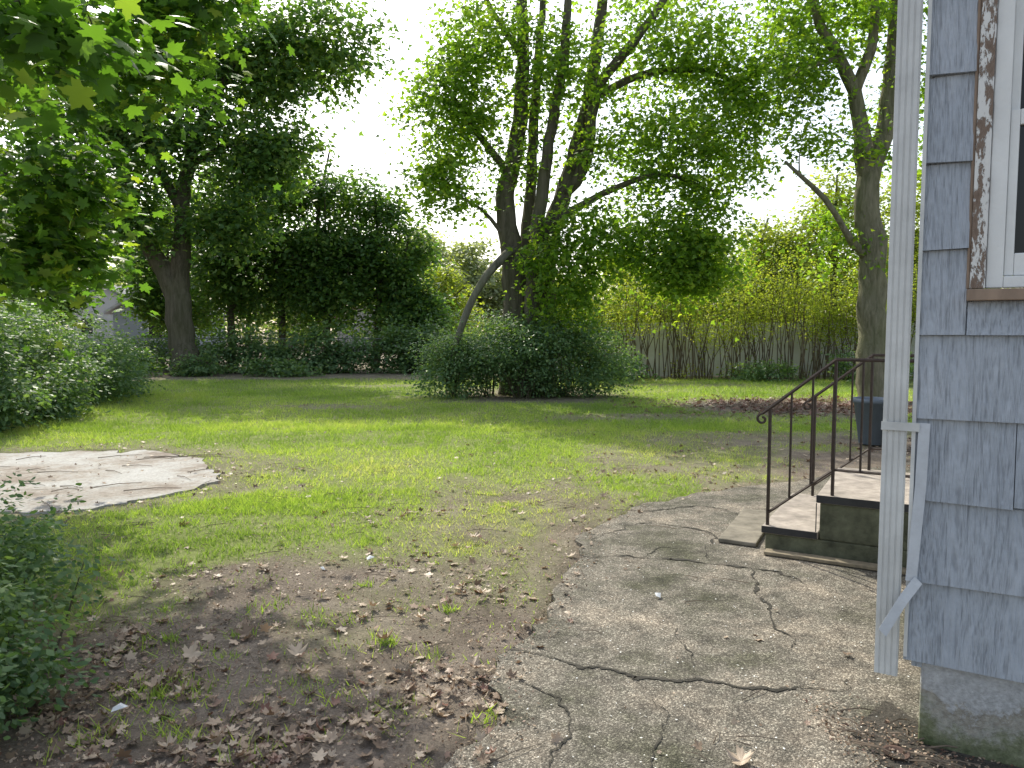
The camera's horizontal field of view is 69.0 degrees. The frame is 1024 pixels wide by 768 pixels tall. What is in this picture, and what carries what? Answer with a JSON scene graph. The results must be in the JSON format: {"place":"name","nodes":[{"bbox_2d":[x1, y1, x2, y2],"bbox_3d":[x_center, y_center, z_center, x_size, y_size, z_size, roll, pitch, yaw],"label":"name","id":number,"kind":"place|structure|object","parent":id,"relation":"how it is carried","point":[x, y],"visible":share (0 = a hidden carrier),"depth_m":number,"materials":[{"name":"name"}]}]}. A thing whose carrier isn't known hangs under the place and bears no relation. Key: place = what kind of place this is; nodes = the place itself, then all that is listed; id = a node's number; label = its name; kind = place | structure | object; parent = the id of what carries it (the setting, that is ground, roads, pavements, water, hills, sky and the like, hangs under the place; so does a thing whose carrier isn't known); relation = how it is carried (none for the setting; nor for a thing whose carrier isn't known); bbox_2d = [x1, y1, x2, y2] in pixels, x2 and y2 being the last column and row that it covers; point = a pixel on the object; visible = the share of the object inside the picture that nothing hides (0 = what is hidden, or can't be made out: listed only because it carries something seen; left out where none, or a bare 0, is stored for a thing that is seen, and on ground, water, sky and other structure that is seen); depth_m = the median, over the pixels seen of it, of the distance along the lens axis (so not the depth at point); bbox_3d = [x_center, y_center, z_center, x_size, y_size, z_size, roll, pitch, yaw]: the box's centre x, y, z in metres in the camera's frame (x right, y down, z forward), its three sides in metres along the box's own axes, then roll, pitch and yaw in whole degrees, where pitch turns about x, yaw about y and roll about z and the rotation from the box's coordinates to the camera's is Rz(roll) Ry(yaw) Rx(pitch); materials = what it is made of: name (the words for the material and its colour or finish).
{"place":"outdoors","nodes":[
{"label":"outdoors","id":0,"kind":"place"},
{"bbox_2d":[62,285,129,352],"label":"house","id":1,"kind":"structure","parent":0,"point":[109,303],"depth_m":49.79,"materials":[{"name":"white paint"}]},
{"bbox_2d":[80,317,93,334],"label":"window","id":2,"kind":"structure","parent":1,"relation":"in","point":[91,330],"depth_m":49.80,"materials":[{"name":"white paint"}]},
{"bbox_2d":[104,295,224,353],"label":"house","id":3,"kind":"structure","parent":0,"point":[121,321],"depth_m":41.87,"materials":[{"name":"white paint"}]},
{"bbox_2d":[148,323,163,339],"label":"window","id":4,"kind":"structure","parent":3,"relation":"in","point":[150,332],"depth_m":41.83,"materials":[{"name":"white paint"}]},
{"bbox_2d":[0,333,913,767],"bbox_3d":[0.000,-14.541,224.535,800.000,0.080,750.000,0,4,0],"label":"ground","id":5,"kind":"structure","parent":0,"point":[352,565],"depth_m":4.77,"materials":[{"name":"green plant"}]},
{"bbox_2d":[13,318,83,374],"bbox_3d":[-16.614,-1.249,24.156,5.386,2.169,3.249,0,4,0],"label":"bush","id":6,"kind":"object","parent":5,"relation":"on","point":[59,348],"visible":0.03,"depth_m":24.29,"materials":[{"name":"green plant"}]},
{"bbox_2d":[0,277,106,346],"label":"tree","id":7,"kind":"object","parent":5,"relation":"on","point":[88,300],"visible":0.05,"depth_m":27.18,"materials":[{"name":"green plant"}]},
{"bbox_2d":[0,469,133,739],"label":"bush","id":8,"kind":"object","parent":5,"relation":"on","point":[13,567],"visible":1,"depth_m":3.17,"materials":[{"name":"green plant"}]},
{"bbox_2d":[0,283,165,432],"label":"bush","id":9,"kind":"object","parent":5,"relation":"on","point":[26,394],"visible":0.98,"depth_m":13.05,"materials":[{"name":"green plant"}]},
{"bbox_2d":[98,721,117,739],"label":"fallen leaf","id":10,"kind":"object","parent":5,"relation":"on","point":[113,730],"visible":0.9,"depth_m":2.75,"materials":[{"name":"brown plant"}]},
{"bbox_2d":[0,450,220,515],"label":"concrete pad","id":11,"kind":"object","parent":5,"relation":"on","point":[156,474],"visible":0.73,"depth_m":7.58,"materials":[{"name":"grey concrete"}]},
{"bbox_2d":[111,703,126,711],"bbox_3d":[-1.527,1.257,2.902,0.055,0.018,0.040,-1,4,-11],"label":"paper scrap","id":12,"kind":"object","parent":5,"relation":"on","point":[118,706],"visible":0.91,"depth_m":2.90,"materials":[{"name":"white paper"}]},
{"bbox_2d":[99,338,168,376],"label":"bush","id":13,"kind":"object","parent":5,"relation":"on","point":[151,363],"visible":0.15,"depth_m":24.43,"materials":[{"name":"green plant"}]},
{"bbox_2d":[0,0,295,359],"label":"maple tree","id":14,"kind":"object","parent":5,"relation":"on","point":[49,250],"visible":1,"depth_m":6.60,"materials":[{"name":"green plant"}]},
{"bbox_2d":[125,333,171,367],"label":"bush","id":15,"kind":"object","parent":5,"relation":"on","point":[152,347],"visible":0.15,"depth_m":28.69,"materials":[{"name":"green plant"}]},
{"bbox_2d":[142,672,162,686],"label":"fallen leaf","id":16,"kind":"object","parent":5,"relation":"on","point":[154,680],"visible":1,"depth_m":3.09,"materials":[{"name":"beige plant"}]},
{"bbox_2d":[99,188,226,359],"bbox_3d":[-14.489,-4.495,31.663,5.427,7.685,5.382,-3,5,-32],"label":"tree","id":17,"kind":"object","parent":5,"relation":"on","point":[154,298],"visible":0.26,"depth_m":30.77,"materials":[{"name":"green plant"}]},
{"bbox_2d":[158,731,176,746],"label":"fallen leaf","id":18,"kind":"object","parent":5,"relation":"on","point":[170,740],"visible":1,"depth_m":2.66,"materials":[{"name":"beige plant"}]},
{"bbox_2d":[169,681,186,694],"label":"fallen leaf","id":19,"kind":"object","parent":5,"relation":"on","point":[179,689],"visible":1,"depth_m":3.02,"materials":[{"name":"beige plant"}]},
{"bbox_2d":[134,326,230,370],"bbox_3d":[-12.477,-1.437,27.878,4.481,1.934,2.529,-1,4,-16],"label":"bush","id":20,"kind":"object","parent":5,"relation":"on","point":[159,343],"visible":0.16,"depth_m":27.75,"materials":[{"name":"green plant"}]},
{"bbox_2d":[182,641,204,658],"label":"fallen leaf","id":21,"kind":"object","parent":5,"relation":"on","point":[191,652],"visible":1,"depth_m":3.42,"materials":[{"name":"beige plant"}]},
{"bbox_2d":[160,339,230,376],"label":"bush","id":22,"kind":"object","parent":5,"relation":"on","point":[189,367],"visible":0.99,"depth_m":24.49,"materials":[{"name":"green plant"}]},
{"bbox_2d":[0,0,412,375],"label":"maple tree","id":23,"kind":"object","parent":5,"relation":"on","point":[257,150],"visible":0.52,"depth_m":24.01,"materials":[{"name":"green plant"}]},
{"bbox_2d":[204,725,224,738],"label":"fallen leaf","id":24,"kind":"object","parent":5,"relation":"on","point":[217,733],"visible":1,"depth_m":2.72,"materials":[{"name":"beige plant"}]},
{"bbox_2d":[152,153,292,366],"bbox_3d":[-11.309,-4.809,29.699,5.484,8.578,6.223,-1,4,-9],"label":"tree","id":25,"kind":"object","parent":5,"relation":"on","point":[213,288],"visible":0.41,"depth_m":28.83,"materials":[{"name":"green plant"}]},
{"bbox_2d":[233,622,254,636],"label":"fallen leaf","id":26,"kind":"object","parent":5,"relation":"on","point":[246,630],"visible":1,"depth_m":3.67,"materials":[{"name":"brown plant"}]},
{"bbox_2d":[196,319,297,373],"bbox_3d":[-9.346,-1.334,26.311,4.016,1.949,2.147,0,4,5],"label":"bush","id":27,"kind":"object","parent":5,"relation":"on","point":[230,352],"visible":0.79,"depth_m":26.07,"materials":[{"name":"green plant"}]},
{"bbox_2d":[260,702,282,714],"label":"fallen leaf","id":28,"kind":"object","parent":5,"relation":"on","point":[272,711],"visible":1,"depth_m":2.86,"materials":[{"name":"brown plant"}]},
{"bbox_2d":[202,151,345,348],"bbox_3d":[-9.040,-5.125,29.477,5.804,9.232,5.289,3,5,34],"label":"tree","id":29,"kind":"object","parent":5,"relation":"on","point":[272,260],"visible":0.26,"depth_m":28.86,"materials":[{"name":"green plant"}]},
{"bbox_2d":[76,338,473,371],"bbox_3d":[-9.040,-1.039,26.794,16.166,1.250,0.056,0,4,0],"label":"wire fence","id":30,"kind":"object","parent":5,"relation":"on","point":[233,347],"visible":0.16,"depth_m":26.75,"materials":[{"name":"metal"}]},
{"bbox_2d":[226,349,337,377],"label":"bush","id":31,"kind":"object","parent":5,"relation":"on","point":[284,368],"visible":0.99,"depth_m":24.28,"materials":[{"name":"green plant"}]},
{"bbox_2d":[286,640,307,655],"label":"fallen leaf","id":32,"kind":"object","parent":5,"relation":"on","point":[297,650],"visible":1,"depth_m":3.42,"materials":[{"name":"beige plant"}]},
{"bbox_2d":[291,740,311,754],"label":"fallen leaf","id":33,"kind":"object","parent":5,"relation":"on","point":[299,750],"visible":1,"depth_m":2.61,"materials":[{"name":"brown plant"}]},
{"bbox_2d":[296,663,317,672],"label":"fallen leaf","id":34,"kind":"object","parent":5,"relation":"on","point":[308,670],"visible":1,"depth_m":3.23,"materials":[{"name":"beige plant"}]},
{"bbox_2d":[267,142,389,348],"bbox_3d":[-7.127,-4.997,29.425,5.538,8.984,5.530,0,4,0],"label":"tree","id":35,"kind":"object","parent":5,"relation":"on","point":[322,194],"visible":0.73,"depth_m":28.24,"materials":[{"name":"green plant"}]},
{"bbox_2d":[268,314,394,373],"bbox_3d":[-6.352,-1.412,26.194,4.503,2.125,2.395,0,4,0],"label":"bush","id":36,"kind":"object","parent":5,"relation":"on","point":[336,352],"visible":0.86,"depth_m":26.00,"materials":[{"name":"green plant"}]},
{"bbox_2d":[335,301,396,351],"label":"house","id":37,"kind":"structure","parent":5,"relation":"on","point":[345,335],"depth_m":51.87,"materials":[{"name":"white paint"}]},
{"bbox_2d":[356,728,380,739],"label":"fallen leaf","id":38,"kind":"object","parent":5,"relation":"on","point":[363,733],"visible":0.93,"depth_m":2.73,"materials":[{"name":"beige plant"}]},
{"bbox_2d":[307,167,439,366],"bbox_3d":[-5.715,-4.472,29.631,5.519,7.953,5.293,0,4,0],"label":"tree","id":39,"kind":"object","parent":5,"relation":"on","point":[373,209],"visible":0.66,"depth_m":28.72,"materials":[{"name":"green plant"}]},
{"bbox_2d":[375,627,393,638],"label":"fallen leaf","id":40,"kind":"object","parent":5,"relation":"on","point":[378,634],"visible":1,"depth_m":3.58,"materials":[{"name":"beige plant"}]},
{"bbox_2d":[354,313,463,373],"bbox_3d":[-3.378,-1.464,26.186,4.498,2.231,2.516,0,4,0],"label":"bush","id":41,"kind":"object","parent":5,"relation":"on","point":[389,348],"visible":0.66,"depth_m":26.02,"materials":[{"name":"green plant"}]},
{"bbox_2d":[356,212,471,365],"bbox_3d":[-4.012,-3.155,29.281,4.916,7.120,4.696,0,4,0],"label":"tree","id":42,"kind":"object","parent":5,"relation":"on","point":[423,304],"visible":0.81,"depth_m":28.55,"materials":[{"name":"green plant"}]},
{"bbox_2d":[423,686,437,696],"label":"fallen leaf","id":43,"kind":"object","parent":5,"relation":"on","point":[428,693],"visible":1,"depth_m":3.02,"materials":[{"name":"beige plant"}]},
{"bbox_2d":[396,220,486,303],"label":"tree","id":44,"kind":"object","parent":5,"relation":"on","point":[444,255],"visible":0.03,"depth_m":56.90,"materials":[{"name":"green plant"}]},
{"bbox_2d":[422,257,484,340],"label":"tree","id":45,"kind":"object","parent":5,"relation":"on","point":[447,281],"visible":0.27,"depth_m":33.34,"materials":[{"name":"green plant"}]},
{"bbox_2d":[0,374,912,767],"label":"grass","id":46,"kind":"structure","parent":5,"relation":"on","point":[446,426],"depth_m":9.31,"materials":[{"name":"green plant"}]},
{"bbox_2d":[0,392,912,767],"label":"leaf litter","id":47,"kind":"object","parent":5,"relation":"on","point":[288,738],"visible":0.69,"depth_m":3.10,"materials":[{"name":"brown plant"}]},
{"bbox_2d":[435,315,500,368],"bbox_3d":[-1.038,-1.530,27.909,4.633,2.115,2.977,0,4,0],"label":"bush","id":48,"kind":"object","parent":5,"relation":"on","point":[481,333],"visible":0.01,"depth_m":27.74,"materials":[{"name":"green plant"}]},
{"bbox_2d":[438,235,503,333],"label":"tree","id":49,"kind":"object","parent":5,"relation":"on","point":[475,266],"visible":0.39,"depth_m":58.06,"materials":[{"name":"green plant"}]},
{"bbox_2d":[467,529,479,536],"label":"fallen leaf","id":50,"kind":"object","parent":5,"relation":"on","point":[473,535],"visible":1,"depth_m":5.33,"materials":[{"name":"beige plant"}]},
{"bbox_2d":[466,653,482,667],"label":"fallen leaf","id":51,"kind":"object","parent":5,"relation":"on","point":[475,661],"visible":1,"depth_m":3.31,"materials":[{"name":"beige plant"}]},
{"bbox_2d":[0,454,978,767],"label":"twig litter","id":52,"kind":"object","parent":5,"relation":"on","point":[930,758],"visible":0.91,"depth_m":3.20,"materials":[{"name":"brown wood"}]},
{"bbox_2d":[478,255,526,324],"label":"tree","id":53,"kind":"object","parent":5,"relation":"on","point":[501,304],"visible":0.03,"depth_m":58.47,"materials":[{"name":"green plant"}]},
{"bbox_2d":[0,479,1016,767],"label":"soil debris","id":54,"kind":"object","parent":5,"relation":"on","point":[832,733],"visible":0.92,"depth_m":3.36,"materials":[{"name":"brown soil"}]},
{"bbox_2d":[390,294,655,399],"bbox_3d":[0.319,-0.978,16.907,6.128,2.565,3.261,0,4,0],"label":"bush","id":55,"kind":"object","parent":5,"relation":"on","point":[514,356],"visible":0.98,"depth_m":16.56,"materials":[{"name":"green plant"}]},
{"bbox_2d":[55,232,1012,347],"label":"distant woods","id":56,"kind":"object","parent":5,"relation":"on","point":[262,326],"visible":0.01,"depth_m":66.01,"materials":[{"name":"green plant"}]},
{"bbox_2d":[375,0,837,395],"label":"maple tree","id":57,"kind":"object","parent":5,"relation":"on","point":[539,252],"visible":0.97,"depth_m":16.62,"materials":[{"name":"green plant"}]},
{"bbox_2d":[582,349,664,381],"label":"bush","id":58,"kind":"object","parent":5,"relation":"on","point":[638,372],"visible":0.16,"depth_m":22.17,"materials":[{"name":"green plant"}]},
{"bbox_2d":[591,248,679,322],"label":"tree","id":59,"kind":"object","parent":5,"relation":"on","point":[610,289],"visible":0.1,"depth_m":26.26,"materials":[{"name":"green plant"}]},
{"bbox_2d":[641,236,745,322],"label":"tree","id":60,"kind":"object","parent":5,"relation":"on","point":[699,309],"visible":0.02,"depth_m":26.46,"materials":[{"name":"green plant"}]},
{"bbox_2d":[553,319,915,376],"bbox_3d":[9.400,-1.167,24.178,16.950,1.880,0.150,0,4,0],"label":"fence","id":61,"kind":"object","parent":5,"relation":"on","point":[796,354],"visible":0.12,"depth_m":24.16,"materials":[{"name":"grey wood"}]},
{"bbox_2d":[714,355,811,381],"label":"bush","id":62,"kind":"object","parent":5,"relation":"on","point":[746,372],"visible":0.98,"depth_m":22.21,"materials":[{"name":"green plant"}]},
{"bbox_2d":[711,208,834,322],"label":"tree","id":63,"kind":"object","parent":5,"relation":"on","point":[767,239],"visible":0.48,"depth_m":26.13,"materials":[{"name":"green plant"}]},
{"bbox_2d":[554,237,998,380],"bbox_3d":[7.887,-2.072,22.973,15.921,5.026,2.522,0,4,0],"label":"hedge","id":64,"kind":"object","parent":5,"relation":"on","point":[813,313],"visible":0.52,"depth_m":22.81,"materials":[{"name":"green plant"}]},
{"bbox_2d":[708,0,927,396],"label":"maple tree","id":65,"kind":"object","parent":5,"relation":"on","point":[870,155],"visible":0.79,"depth_m":15.46,"materials":[{"name":"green plant"}]},
{"bbox_2d":[777,161,889,322],"bbox_3d":[11.559,-4.141,26.574,5.162,7.691,5.344,0,4,0],"label":"tree","id":66,"kind":"object","parent":5,"relation":"on","point":[838,194],"visible":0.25,"depth_m":26.30,"materials":[{"name":"green plant"}]},
{"bbox_2d":[756,354,914,567],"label":"entry steps","id":67,"kind":"structure","parent":5,"relation":"on","point":[837,516],"depth_m":4.90,"materials":[{"name":"concrete"}]},
{"bbox_2d":[820,345,913,379],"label":"bush","id":68,"kind":"object","parent":5,"relation":"on","point":[843,364],"visible":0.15,"depth_m":22.34,"materials":[{"name":"green plant"}]},
{"bbox_2d":[853,396,883,445],"bbox_3d":[4.720,0.485,9.759,0.520,0.600,0.520,0,4,0],"label":"planter tub","id":69,"kind":"object","parent":5,"relation":"on","point":[877,416],"visible":0.56,"depth_m":9.61,"materials":[{"name":"grey plastic"}]},
{"bbox_2d":[837,146,921,320],"bbox_3d":[14.609,-4.411,26.646,6.595,8.242,5.583,0,4,0],"label":"tree","id":70,"kind":"object","parent":5,"relation":"on","point":[916,238],"visible":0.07,"depth_m":26.33,"materials":[{"name":"green plant"}]},
{"bbox_2d":[844,342,914,383],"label":"bush","id":71,"kind":"object","parent":5,"relation":"on","point":[911,367],"visible":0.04,"depth_m":20.53,"materials":[{"name":"green plant"}]},
{"bbox_2d":[874,0,1023,767],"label":"house","id":72,"kind":"structure","parent":5,"relation":"on","point":[960,598],"depth_m":2.54,"materials":[{"name":"grey wood"}]},
{"bbox_2d":[966,0,1023,300],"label":"window","id":73,"kind":"structure","parent":72,"relation":"in","point":[995,251],"depth_m":2.45,"materials":[{"name":"paint"}]},
{"bbox_2d":[0,0,927,332],"label":"sky","id":74,"kind":"structure","parent":0,"point":[366,151],"materials":[{"name":"white"}]},
{"bbox_2d":[442,461,990,767],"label":"path","id":75,"kind":"structure","parent":0,"point":[708,711],"depth_m":3.39,"materials":[{"name":"concrete"}]},
{"bbox_2d":[506,505,852,767],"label":"path crack","id":76,"kind":"object","parent":75,"relation":"on","point":[756,587],"visible":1,"depth_m":3.21,"materials":[{"name":"soil"}]},
{"bbox_2d":[471,524,910,767],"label":"paint chips","id":77,"kind":"object","parent":75,"relation":"on","point":[693,666],"visible":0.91,"depth_m":3.18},
{"bbox_2d":[725,744,753,764],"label":"fallen leaf","id":78,"kind":"object","parent":75,"relation":"on","point":[741,757],"visible":1,"depth_m":2.56,"materials":[{"name":"beige plant"}]},
{"bbox_2d":[718,508,773,546],"bbox_3d":[1.785,1.068,5.606,0.260,0.030,1.013,2,5,27],"label":"stone slab","id":79,"kind":"object","parent":75,"relation":"on","point":[744,527],"depth_m":5.45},
{"bbox_2d":[764,548,905,574],"bbox_3d":[2.084,1.131,4.737,0.920,0.022,0.090,2,5,30],"label":"wooden board","id":80,"kind":"object","parent":75,"relation":"on","point":[825,559],"visible":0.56,"depth_m":4.76,"materials":[{"name":"brown wood"}]},
{"bbox_2d":[850,701,1020,767],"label":"soil strip","id":81,"kind":"object","parent":75,"relation":"on","point":[889,710],"visible":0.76,"depth_m":2.69,"materials":[{"name":"brown soil"}]},
{"bbox_2d":[882,745,910,760],"bbox_3d":[1.340,1.294,2.599,0.090,0.024,0.090,0,4,0],"label":"plant saucer","id":82,"kind":"object","parent":81,"relation":"on","point":[900,750],"visible":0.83,"depth_m":2.61,"materials":[{"name":"ceramic"}]}
]}

